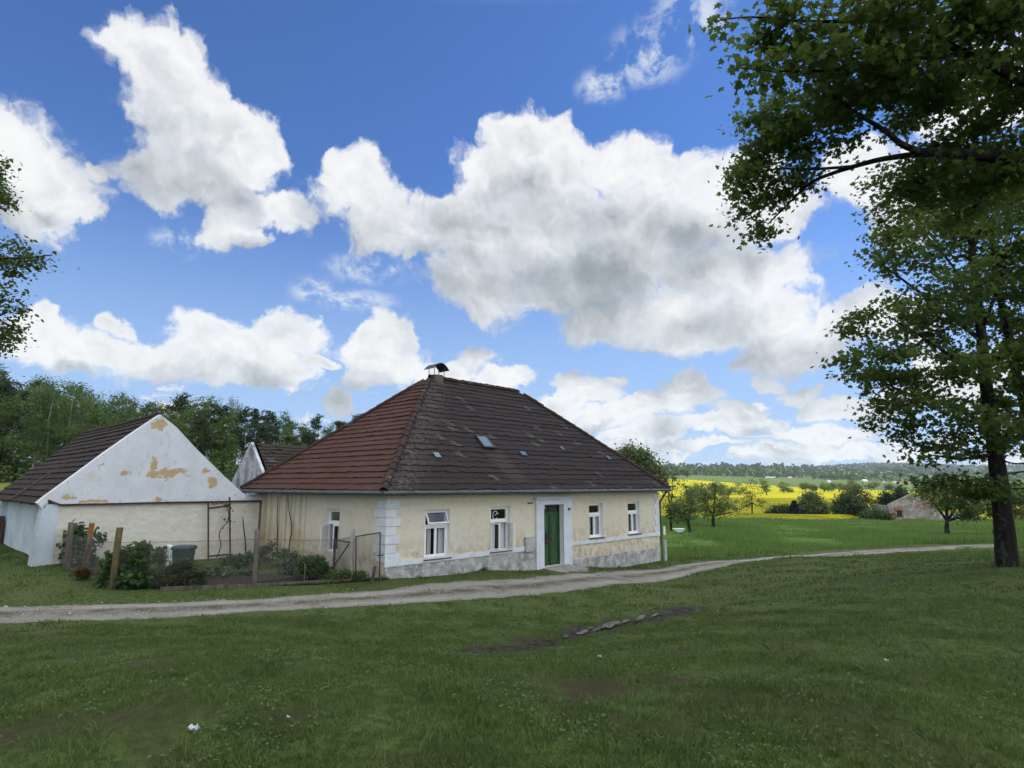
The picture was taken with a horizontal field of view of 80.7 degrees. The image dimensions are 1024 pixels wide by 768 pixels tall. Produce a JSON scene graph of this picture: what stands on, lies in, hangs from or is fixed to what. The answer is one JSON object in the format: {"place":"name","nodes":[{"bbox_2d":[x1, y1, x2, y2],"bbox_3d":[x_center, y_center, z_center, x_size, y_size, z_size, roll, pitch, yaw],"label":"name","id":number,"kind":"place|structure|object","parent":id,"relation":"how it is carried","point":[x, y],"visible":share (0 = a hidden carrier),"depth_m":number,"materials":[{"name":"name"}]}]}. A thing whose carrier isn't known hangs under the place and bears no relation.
{"place":"outdoors","nodes":[
{"label":"outdoors","id":0,"kind":"place"},
{"bbox_2d":[0,543,1020,622],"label":"road","id":1,"kind":"structure","parent":0,"point":[490,589],"depth_m":17.20,"materials":[{"name":"grey gravel"}]},
{"bbox_2d":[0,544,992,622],"bbox_3d":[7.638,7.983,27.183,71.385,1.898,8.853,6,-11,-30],"label":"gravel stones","id":2,"kind":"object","parent":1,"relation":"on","point":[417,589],"visible":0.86,"depth_m":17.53,"materials":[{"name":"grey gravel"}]},
{"bbox_2d":[0,464,1023,767],"bbox_3d":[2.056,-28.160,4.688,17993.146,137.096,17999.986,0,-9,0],"label":"ground","id":3,"kind":"structure","parent":0,"point":[172,724],"depth_m":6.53,"materials":[{"name":"green plant"}]},
{"bbox_2d":[0,377,19,433],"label":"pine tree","id":4,"kind":"object","parent":3,"relation":"on","point":[6,387],"visible":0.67,"depth_m":69.82,"materials":[{"name":"green plant"}]},
{"bbox_2d":[0,379,26,437],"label":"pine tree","id":5,"kind":"object","parent":3,"relation":"on","point":[18,383],"visible":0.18,"depth_m":77.87,"materials":[{"name":"green plant"}]},
{"bbox_2d":[0,389,37,480],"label":"spruce tree","id":6,"kind":"object","parent":3,"relation":"on","point":[15,418],"visible":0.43,"depth_m":66.71,"materials":[{"name":"green plant"}]},
{"bbox_2d":[0,393,45,475],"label":"forest tree","id":7,"kind":"object","parent":3,"relation":"on","point":[6,412],"visible":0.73,"depth_m":66.42,"materials":[{"name":"green plant"}]},
{"bbox_2d":[2,380,43,463],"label":"birch tree","id":8,"kind":"object","parent":3,"relation":"on","point":[31,389],"visible":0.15,"depth_m":76.23,"materials":[{"name":"green plant"}]},
{"bbox_2d":[2,380,66,467],"bbox_3d":[-51.351,5.018,64.428,5.171,11.790,6.274,-2,-10,12],"label":"birch tree","id":9,"kind":"object","parent":3,"relation":"on","point":[28,444],"visible":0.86,"depth_m":63.81,"materials":[{"name":"green plant"}]},
{"bbox_2d":[6,374,64,464],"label":"birch tree","id":10,"kind":"object","parent":3,"relation":"on","point":[45,407],"visible":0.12,"depth_m":74.50,"materials":[{"name":"green plant"}]},
{"bbox_2d":[0,154,79,358],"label":"lime tree","id":11,"kind":"object","parent":3,"relation":"on","point":[19,259],"visible":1,"depth_m":12.23,"materials":[{"name":"green plant"}]},
{"bbox_2d":[21,381,75,459],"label":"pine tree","id":12,"kind":"object","parent":3,"relation":"on","point":[36,383],"visible":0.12,"depth_m":74.85,"materials":[{"name":"green plant"}]},
{"bbox_2d":[25,381,76,467],"bbox_3d":[-49.665,5.245,64.405,4.875,11.265,3.986,-4,-10,25],"label":"birch tree","id":13,"kind":"object","parent":3,"relation":"on","point":[47,442],"visible":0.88,"depth_m":64.57,"materials":[{"name":"green plant"}]},
{"bbox_2d":[28,378,95,457],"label":"forest tree","id":14,"kind":"object","parent":3,"relation":"on","point":[80,387],"visible":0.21,"depth_m":73.78,"materials":[{"name":"green plant"}]},
{"bbox_2d":[50,386,93,453],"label":"birch tree","id":15,"kind":"object","parent":3,"relation":"on","point":[66,424],"visible":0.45,"depth_m":67.13,"materials":[{"name":"green plant"}]},
{"bbox_2d":[68,564,96,580],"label":"peony bush","id":16,"kind":"object","parent":3,"relation":"on","point":[83,573],"visible":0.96,"depth_m":18.31,"materials":[{"name":"red plant"}]},
{"bbox_2d":[50,395,115,441],"bbox_3d":[-45.063,5.882,63.913,6.222,9.771,7.345,1,-9,-5],"label":"forest tree","id":17,"kind":"object","parent":3,"relation":"on","point":[93,410],"visible":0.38,"depth_m":63.78,"materials":[{"name":"green plant"}]},
{"bbox_2d":[65,409,102,444],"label":"birch tree","id":18,"kind":"object","parent":3,"relation":"on","point":[85,422],"visible":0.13,"depth_m":64.44,"materials":[{"name":"green plant"}]},
{"bbox_2d":[74,402,123,433],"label":"forest tree","id":19,"kind":"object","parent":3,"relation":"on","point":[107,410],"visible":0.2,"depth_m":70.57,"materials":[{"name":"green plant"}]},
{"bbox_2d":[99,391,137,424],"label":"birch tree","id":20,"kind":"object","parent":3,"relation":"on","point":[120,403],"visible":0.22,"depth_m":75.26,"materials":[{"name":"green plant"}]},
{"bbox_2d":[0,443,243,482],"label":"undergrowth","id":21,"kind":"object","parent":3,"relation":"on","point":[230,474],"visible":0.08,"depth_m":64.00,"materials":[{"name":"green plant"}]},
{"bbox_2d":[112,406,132,423],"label":"forest tree","id":22,"kind":"object","parent":3,"relation":"on","point":[126,416],"visible":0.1,"depth_m":69.66,"materials":[{"name":"green plant"}]},
{"bbox_2d":[109,395,141,422],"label":"birch tree","id":23,"kind":"object","parent":3,"relation":"on","point":[135,409],"visible":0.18,"depth_m":75.50,"materials":[{"name":"green plant"}]},
{"bbox_2d":[0,412,262,566],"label":"barn","id":24,"kind":"structure","parent":3,"relation":"on","point":[157,477],"depth_m":23.24,"materials":[{"name":"white paint"}]},
{"bbox_2d":[133,400,167,418],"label":"forest tree","id":25,"kind":"object","parent":3,"relation":"on","point":[146,413],"visible":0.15,"depth_m":81.05,"materials":[{"name":"green plant"}]},
{"bbox_2d":[150,546,171,568],"bbox_3d":[-12.193,6.032,20.759,0.837,0.997,0.786,7,-12,-37],"label":"currant bush","id":26,"kind":"object","parent":3,"relation":"on","point":[160,555],"visible":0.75,"depth_m":20.75,"materials":[{"name":"green plant"}]},
{"bbox_2d":[145,399,177,418],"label":"birch tree","id":27,"kind":"object","parent":3,"relation":"on","point":[172,413],"visible":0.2,"depth_m":81.30,"materials":[{"name":"green plant"}]},
{"bbox_2d":[161,392,201,429],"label":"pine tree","id":28,"kind":"object","parent":3,"relation":"on","point":[183,400],"visible":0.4,"depth_m":80.56,"materials":[{"name":"green plant"}]},
{"bbox_2d":[170,544,197,567],"bbox_3d":[-11.823,6.196,21.676,0.690,0.786,0.660,0,-9,0],"label":"trash bin","id":29,"kind":"object","parent":3,"relation":"on","point":[182,548],"visible":0.75,"depth_m":21.42,"materials":[{"name":"green plastic"}]},
{"bbox_2d":[172,407,209,454],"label":"forest tree","id":30,"kind":"object","parent":3,"relation":"on","point":[186,416],"visible":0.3,"depth_m":67.93,"materials":[{"name":"green plant"}]},
{"bbox_2d":[176,398,208,452],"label":"forest tree","id":31,"kind":"object","parent":3,"relation":"on","point":[192,407],"visible":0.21,"depth_m":80.40,"materials":[{"name":"green plant"}]},
{"bbox_2d":[185,415,214,455],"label":"pine tree","id":32,"kind":"object","parent":3,"relation":"on","point":[203,434],"visible":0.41,"depth_m":69.84,"materials":[{"name":"green plant"}]},
{"bbox_2d":[170,394,231,466],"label":"forest tree","id":33,"kind":"object","parent":3,"relation":"on","point":[203,411],"visible":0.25,"depth_m":80.34,"materials":[{"name":"green plant"}]},
{"bbox_2d":[60,522,354,590],"bbox_3d":[-10.841,5.529,19.575,11.536,2.083,4.589,0,-9,0],"label":"garden fence","id":34,"kind":"object","parent":3,"relation":"on","point":[68,553],"visible":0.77,"depth_m":18.65,"materials":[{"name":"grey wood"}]},
{"bbox_2d":[191,403,230,459],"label":"pine tree","id":35,"kind":"object","parent":3,"relation":"on","point":[200,427],"visible":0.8,"depth_m":66.31,"materials":[{"name":"green plant"}]},
{"bbox_2d":[207,497,230,559],"bbox_3d":[-11.752,5.891,24.203,0.070,2.646,1.090,-9,-13,43],"label":"trellis frame","id":36,"kind":"object","parent":3,"relation":"on","point":[208,508],"visible":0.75,"depth_m":24.13,"materials":[{"name":"metal"}]},
{"bbox_2d":[89,566,354,587],"bbox_3d":[-9.823,6.091,19.005,9.789,0.349,3.463,0,-9,0],"label":"garden bed","id":37,"kind":"object","parent":3,"relation":"on","point":[289,578],"visible":0.39,"depth_m":19.21,"materials":[{"name":"soil"}]},
{"bbox_2d":[56,519,107,566],"bbox_3d":[-14.595,5.466,20.544,1.581,1.670,1.049,0,-9,0],"label":"lilac bush","id":38,"kind":"object","parent":37,"relation":"on","point":[79,531],"visible":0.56,"depth_m":20.50,"materials":[{"name":"green plant"}]},
{"bbox_2d":[91,540,160,589],"bbox_3d":[-11.320,5.368,17.744,1.825,1.515,1.173,0,-9,0],"label":"hazel bush","id":39,"kind":"object","parent":37,"relation":"on","point":[129,576],"visible":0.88,"depth_m":17.55,"materials":[{"name":"green plant"}]},
{"bbox_2d":[150,556,213,587],"bbox_3d":[-9.871,5.621,17.960,1.903,1.127,1.137,-3,-10,17],"label":"feathery shrub","id":40,"kind":"object","parent":37,"relation":"on","point":[190,580],"visible":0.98,"depth_m":17.89,"materials":[{"name":"green plant"}]},
{"bbox_2d":[196,562,262,576],"bbox_3d":[-9.327,6.139,19.666,2.246,0.618,0.815,0,-9,0],"label":"cabbage row","id":41,"kind":"object","parent":37,"relation":"on","point":[218,570],"visible":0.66,"depth_m":19.55,"materials":[{"name":"green plant"}]},
{"bbox_2d":[293,552,335,579],"bbox_3d":[-6.406,5.977,19.533,1.245,1.020,1.038,-3,-10,16],"label":"box bush","id":42,"kind":"object","parent":37,"relation":"on","point":[314,564],"visible":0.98,"depth_m":19.43,"materials":[{"name":"green plant"}]},
{"bbox_2d":[319,566,354,581],"bbox_3d":[-5.596,6.129,19.369,1.186,0.611,0.952,0,-9,0],"label":"weed clump","id":43,"kind":"object","parent":37,"relation":"on","point":[342,574],"visible":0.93,"depth_m":19.20,"materials":[{"name":"green plant"}]},
{"bbox_2d":[205,411,245,474],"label":"forest tree","id":44,"kind":"object","parent":3,"relation":"on","point":[225,448],"visible":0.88,"depth_m":65.15,"materials":[{"name":"green plant"}]},
{"bbox_2d":[207,395,243,471],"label":"birch tree","id":45,"kind":"object","parent":3,"relation":"on","point":[232,404],"visible":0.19,"depth_m":78.67,"materials":[{"name":"green plant"}]},
{"bbox_2d":[213,550,259,568],"bbox_3d":[-9.901,6.383,21.724,1.565,0.774,0.884,0,-9,0],"label":"squash plant","id":46,"kind":"object","parent":3,"relation":"on","point":[241,558],"visible":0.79,"depth_m":21.60,"materials":[{"name":"green plant"}]},
{"bbox_2d":[223,402,253,470],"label":"birch tree","id":47,"kind":"object","parent":3,"relation":"on","point":[236,445],"visible":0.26,"depth_m":77.95,"materials":[{"name":"green plant"}]},
{"bbox_2d":[227,406,259,458],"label":"pine tree","id":48,"kind":"object","parent":3,"relation":"on","point":[244,419],"visible":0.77,"depth_m":68.93,"materials":[{"name":"green plant"}]},
{"bbox_2d":[240,408,261,461],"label":"spruce tree","id":49,"kind":"object","parent":3,"relation":"on","point":[255,413],"visible":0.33,"depth_m":79.72,"materials":[{"name":"green plant"}]},
{"bbox_2d":[243,422,270,444],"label":"pine tree","id":50,"kind":"object","parent":3,"relation":"on","point":[262,429],"visible":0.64,"depth_m":66.50,"materials":[{"name":"green plant"}]},
{"bbox_2d":[244,409,270,443],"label":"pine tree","id":51,"kind":"object","parent":3,"relation":"on","point":[256,417],"visible":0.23,"depth_m":95.24,"materials":[{"name":"green plant"}]},
{"bbox_2d":[252,539,281,562],"bbox_3d":[-9.607,6.598,23.736,1.297,1.038,0.835,0,-9,0],"label":"rose bush","id":52,"kind":"object","parent":3,"relation":"on","point":[271,546],"visible":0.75,"depth_m":23.69,"materials":[{"name":"green plant"}]},
{"bbox_2d":[231,442,307,493],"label":"shed","id":53,"kind":"structure","parent":3,"relation":"on","point":[258,459],"depth_m":32.83,"materials":[{"name":"tile"}]},
{"bbox_2d":[259,426,282,443],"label":"pine tree","id":54,"kind":"object","parent":3,"relation":"on","point":[265,434],"visible":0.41,"depth_m":67.29,"materials":[{"name":"green plant"}]},
{"bbox_2d":[259,410,282,443],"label":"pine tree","id":55,"kind":"object","parent":3,"relation":"on","point":[267,420],"visible":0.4,"depth_m":94.60,"materials":[{"name":"green plant"}]},
{"bbox_2d":[265,415,279,443],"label":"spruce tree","id":56,"kind":"object","parent":3,"relation":"on","point":[273,417],"visible":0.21,"depth_m":76.69,"materials":[{"name":"green plant"}]},
{"bbox_2d":[265,554,303,573],"bbox_3d":[-7.656,6.289,20.861,1.670,0.795,1.048,0,-9,0],"label":"ivy patch","id":57,"kind":"object","parent":3,"relation":"on","point":[292,563],"visible":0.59,"depth_m":20.66,"materials":[{"name":"green plant"}]},
{"bbox_2d":[271,426,299,444],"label":"forest tree","id":58,"kind":"object","parent":3,"relation":"on","point":[285,431],"visible":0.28,"depth_m":65.91,"materials":[{"name":"green plant"}]},
{"bbox_2d":[270,411,302,444],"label":"forest tree","id":59,"kind":"object","parent":3,"relation":"on","point":[286,424],"visible":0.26,"depth_m":75.93,"materials":[{"name":"green plant"}]},
{"bbox_2d":[270,548,304,561],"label":"rose bush","id":60,"kind":"object","parent":3,"relation":"on","point":[285,555],"visible":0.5,"depth_m":22.20,"materials":[{"name":"green plant"}]},
{"bbox_2d":[285,429,315,445],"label":"pine tree","id":61,"kind":"object","parent":3,"relation":"on","point":[306,436],"visible":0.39,"depth_m":66.61,"materials":[{"name":"green plant"}]},
{"bbox_2d":[307,413,332,441],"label":"pine tree","id":62,"kind":"object","parent":3,"relation":"on","point":[315,422],"visible":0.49,"depth_m":74.19,"materials":[{"name":"green plant"}]},
{"bbox_2d":[348,570,368,581],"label":"weed clump","id":63,"kind":"object","parent":3,"relation":"on","point":[357,575],"visible":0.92,"depth_m":19.22,"materials":[{"name":"green plant"}]},
{"bbox_2d":[355,532,382,580],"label":"garden gate","id":64,"kind":"structure","parent":3,"relation":"on","point":[356,552],"depth_m":19.27,"materials":[{"name":"metal"}]},
{"bbox_2d":[239,363,671,578],"bbox_3d":[-1.764,4.387,29.267,11.032,10.172,18.248,-9,-13,43],"label":"farmhouse","id":65,"kind":"object","parent":3,"relation":"on","point":[434,474],"visible":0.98,"depth_m":24.45,"materials":[{"name":"beige paint"}]},
{"bbox_2d":[319,509,339,551],"bbox_3d":[-6.412,5.283,21.775,0.938,1.500,0.484,-5,-11,29],"label":"window","id":66,"kind":"structure","parent":65,"relation":"in","point":[331,521],"depth_m":21.94,"materials":[{"name":"white paint"}]},
{"bbox_2d":[424,509,451,560],"bbox_3d":[-2.682,5.245,21.045,0.396,1.685,1.230,-9,-13,43],"label":"window","id":67,"kind":"structure","parent":65,"relation":"in","point":[442,526],"depth_m":21.12,"materials":[{"name":"white paint"}]},
{"bbox_2d":[490,506,514,553],"bbox_3d":[-0.448,5.594,23.198,0.626,1.705,1.210,-9,-13,43],"label":"window","id":68,"kind":"structure","parent":65,"relation":"in","point":[501,521],"depth_m":23.34,"materials":[{"name":"white paint"}]},
{"bbox_2d":[544,514,548,564],"bbox_3d":[1.377,6.538,25.304,0.055,2.085,0.596,-9,-13,43],"label":"door leaf","id":69,"kind":"structure","parent":65,"relation":"in","point":[546,516],"depth_m":25.36,"materials":[{"name":"green paint"}]},
{"bbox_2d":[549,514,558,564],"bbox_3d":[1.812,6.603,25.691,0.142,2.085,0.626,-9,-13,43],"label":"door leaf","id":70,"kind":"structure","parent":65,"relation":"in","point":[553,518],"depth_m":25.70,"materials":[{"name":"green paint"}]},
{"bbox_2d":[589,503,605,539],"bbox_3d":[3.789,6.305,27.766,0.396,1.585,1.170,-9,-13,43],"label":"window","id":71,"kind":"structure","parent":65,"relation":"in","point":[596,528],"depth_m":27.96,"materials":[{"name":"white paint"}]},
{"bbox_2d":[628,502,641,534],"bbox_3d":[5.991,6.686,30.050,0.396,1.605,1.180,-9,-13,43],"label":"window","id":72,"kind":"structure","parent":65,"relation":"in","point":[631,512],"depth_m":30.27,"materials":[{"name":"white paint"}]},
{"bbox_2d":[0,595,1023,687],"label":"grass","id":73,"kind":"structure","parent":3,"relation":"on","point":[173,640],"depth_m":9.93,"materials":[{"name":"green plant"}]},
{"bbox_2d":[0,546,1023,631],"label":"grass","id":74,"kind":"structure","parent":3,"relation":"on","point":[986,556],"depth_m":18.57,"materials":[{"name":"green plant"}]},
{"bbox_2d":[0,605,1023,767],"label":"clover","id":75,"kind":"object","parent":3,"relation":"on","point":[544,713],"visible":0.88,"depth_m":5.29,"materials":[{"name":"green plant"}]},
{"bbox_2d":[542,564,588,571],"bbox_3d":[2.236,7.797,24.902,0.910,0.450,1.930,-9,-13,43],"label":"doorstep","id":76,"kind":"object","parent":3,"relation":"on","point":[567,568],"visible":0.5,"depth_m":24.90,"materials":[{"name":"concrete"}]},
{"bbox_2d":[563,613,657,636],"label":"puddle","id":77,"kind":"object","parent":3,"relation":"on","point":[611,624],"visible":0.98,"depth_m":13.97,"materials":[{"name":"liquid"}]},
{"bbox_2d":[612,438,678,492],"bbox_3d":[13.401,10.279,62.833,8.022,9.220,6.939,0,-9,0],"label":"willow tree","id":78,"kind":"object","parent":3,"relation":"on","point":[640,456],"visible":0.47,"depth_m":62.53,"materials":[{"name":"green plant"}]},
{"bbox_2d":[759,477,772,494],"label":"tree","id":79,"kind":"object","parent":3,"relation":"on","point":[763,486],"visible":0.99,"depth_m":307.27,"materials":[{"name":"green plant"}]},
{"bbox_2d":[762,503,790,513],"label":"field shrub","id":80,"kind":"object","parent":3,"relation":"on","point":[781,509],"visible":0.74,"depth_m":115.13,"materials":[{"name":"green plant"}]},
{"bbox_2d":[788,500,801,513],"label":"cypress","id":81,"kind":"object","parent":3,"relation":"on","point":[794,508],"visible":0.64,"depth_m":113.03,"materials":[{"name":"green plant"}]},
{"bbox_2d":[788,489,832,513],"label":"round tree","id":82,"kind":"object","parent":3,"relation":"on","point":[810,502],"visible":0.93,"depth_m":113.35,"materials":[{"name":"green plant"}]},
{"bbox_2d":[664,461,1019,475],"bbox_3d":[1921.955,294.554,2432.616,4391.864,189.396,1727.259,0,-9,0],"label":"distant wood","id":83,"kind":"object","parent":3,"relation":"on","point":[918,470],"visible":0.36,"depth_m":1754.92,"materials":[{"name":"green plant"}]},
{"bbox_2d":[663,465,1023,481],"bbox_3d":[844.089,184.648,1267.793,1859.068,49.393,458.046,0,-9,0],"label":"hedgerow wood","id":84,"kind":"object","parent":3,"relation":"on","point":[849,474],"visible":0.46,"depth_m":1097.40,"materials":[{"name":"green plant"}]},
{"bbox_2d":[827,490,871,515],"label":"hawthorn tree","id":85,"kind":"object","parent":3,"relation":"on","point":[851,504],"visible":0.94,"depth_m":112.94,"materials":[{"name":"green plant"}]},
{"bbox_2d":[688,0,1023,254],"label":"maple tree","id":86,"kind":"object","parent":3,"relation":"on","point":[888,72],"visible":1,"depth_m":10.08,"materials":[{"name":"green plant"}]},
{"bbox_2d":[856,506,897,519],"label":"field shrub","id":87,"kind":"object","parent":3,"relation":"on","point":[876,514],"visible":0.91,"depth_m":104.20,"materials":[{"name":"green plant"}]},
{"bbox_2d":[733,460,1023,471],"bbox_3d":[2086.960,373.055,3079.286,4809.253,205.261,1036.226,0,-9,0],"label":"distant wood","id":88,"kind":"object","parent":3,"relation":"on","point":[1018,468],"visible":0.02,"depth_m":2708.72,"materials":[{"name":"green plant"}]},
{"bbox_2d":[868,485,910,511],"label":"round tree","id":89,"kind":"object","parent":3,"relation":"on","point":[886,498],"visible":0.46,"depth_m":113.56,"materials":[{"name":"green plant"}]},
{"bbox_2d":[810,191,1023,566],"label":"maple tree","id":90,"kind":"object","parent":3,"relation":"on","point":[996,488],"visible":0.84,"depth_m":17.78,"materials":[{"name":"green plant"}]},
{"bbox_2d":[871,493,976,519],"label":"ruined cottage","id":91,"kind":"structure","parent":3,"relation":"on","point":[904,507],"depth_m":104.58,"materials":[{"name":"brick"}]},
{"bbox_2d":[956,216,1023,458],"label":"maple tree","id":92,"kind":"object","parent":3,"relation":"on","point":[1006,329],"visible":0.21,"depth_m":20.04,"materials":[{"name":"green plant"}]},
{"bbox_2d":[0,0,1023,470],"label":"sky","id":93,"kind":"structure","parent":0,"point":[304,209],"materials":[{"name":"blue"}]},
{"bbox_2d":[658,480,1023,519],"bbox_3d":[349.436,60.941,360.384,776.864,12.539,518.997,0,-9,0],"label":"rapeseed field","id":94,"kind":"structure","parent":0,"point":[775,496],"depth_m":238.51,"materials":[{"name":"yellow plant"}]},
{"bbox_2d":[736,478,769,513],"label":"young tree","id":95,"kind":"object","parent":94,"relation":"on","point":[752,503],"visible":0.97,"depth_m":114.03,"materials":[{"name":"green plant"}]},
{"bbox_2d":[839,479,877,510],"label":"ash tree","id":96,"kind":"object","parent":94,"relation":"on","point":[866,496],"visible":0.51,"depth_m":115.48,"materials":[{"name":"green plant"}]},
{"bbox_2d":[659,515,1023,557],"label":"meadow","id":97,"kind":"structure","parent":0,"point":[700,539],"depth_m":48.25,"materials":[{"name":"green plant"}]},
{"bbox_2d":[653,463,690,530],"bbox_3d":[14.636,10.385,54.934,3.882,6.397,2.788,0,-9,0],"label":"plum tree","id":98,"kind":"object","parent":97,"relation":"on","point":[671,495],"visible":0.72,"depth_m":55.05,"materials":[{"name":"green plant"}]},
{"bbox_2d":[659,485,707,531],"bbox_3d":[15.353,11.114,53.753,4.486,4.617,3.222,0,-9,0],"label":"apple tree","id":99,"kind":"object","parent":97,"relation":"on","point":[675,508],"visible":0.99,"depth_m":53.55,"materials":[{"name":"green plant"}]},
{"bbox_2d":[684,480,745,526],"bbox_3d":[21.386,12.819,63.877,6.680,5.400,3.814,0,-9,0],"label":"apple tree","id":100,"kind":"object","parent":97,"relation":"on","point":[719,508],"visible":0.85,"depth_m":63.63,"materials":[{"name":"green plant"}]},
{"bbox_2d":[906,477,988,533],"bbox_3d":[39.042,11.068,53.834,7.091,5.563,4.692,-2,-10,10],"label":"pear tree","id":101,"kind":"object","parent":97,"relation":"on","point":[968,514],"visible":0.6,"depth_m":53.52,"materials":[{"name":"green plant"}]},
{"bbox_2d":[962,480,1023,533],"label":"pear tree","id":102,"kind":"object","parent":97,"relation":"on","point":[1017,501],"visible":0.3,"depth_m":51.15,"materials":[{"name":"green plant"}]},
{"bbox_2d":[664,475,1023,489],"bbox_3d":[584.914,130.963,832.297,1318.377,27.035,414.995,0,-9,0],"label":"crop field","id":103,"kind":"structure","parent":0,"point":[776,481],"depth_m":820.20,"materials":[{"name":"plant"}]},
{"bbox_2d":[810,462,1011,471],"bbox_3d":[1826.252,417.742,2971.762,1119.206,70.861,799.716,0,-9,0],"label":"hill","id":104,"kind":"structure","parent":0,"point":[881,464],"depth_m":2854.77,"materials":[{"name":"green plant"}]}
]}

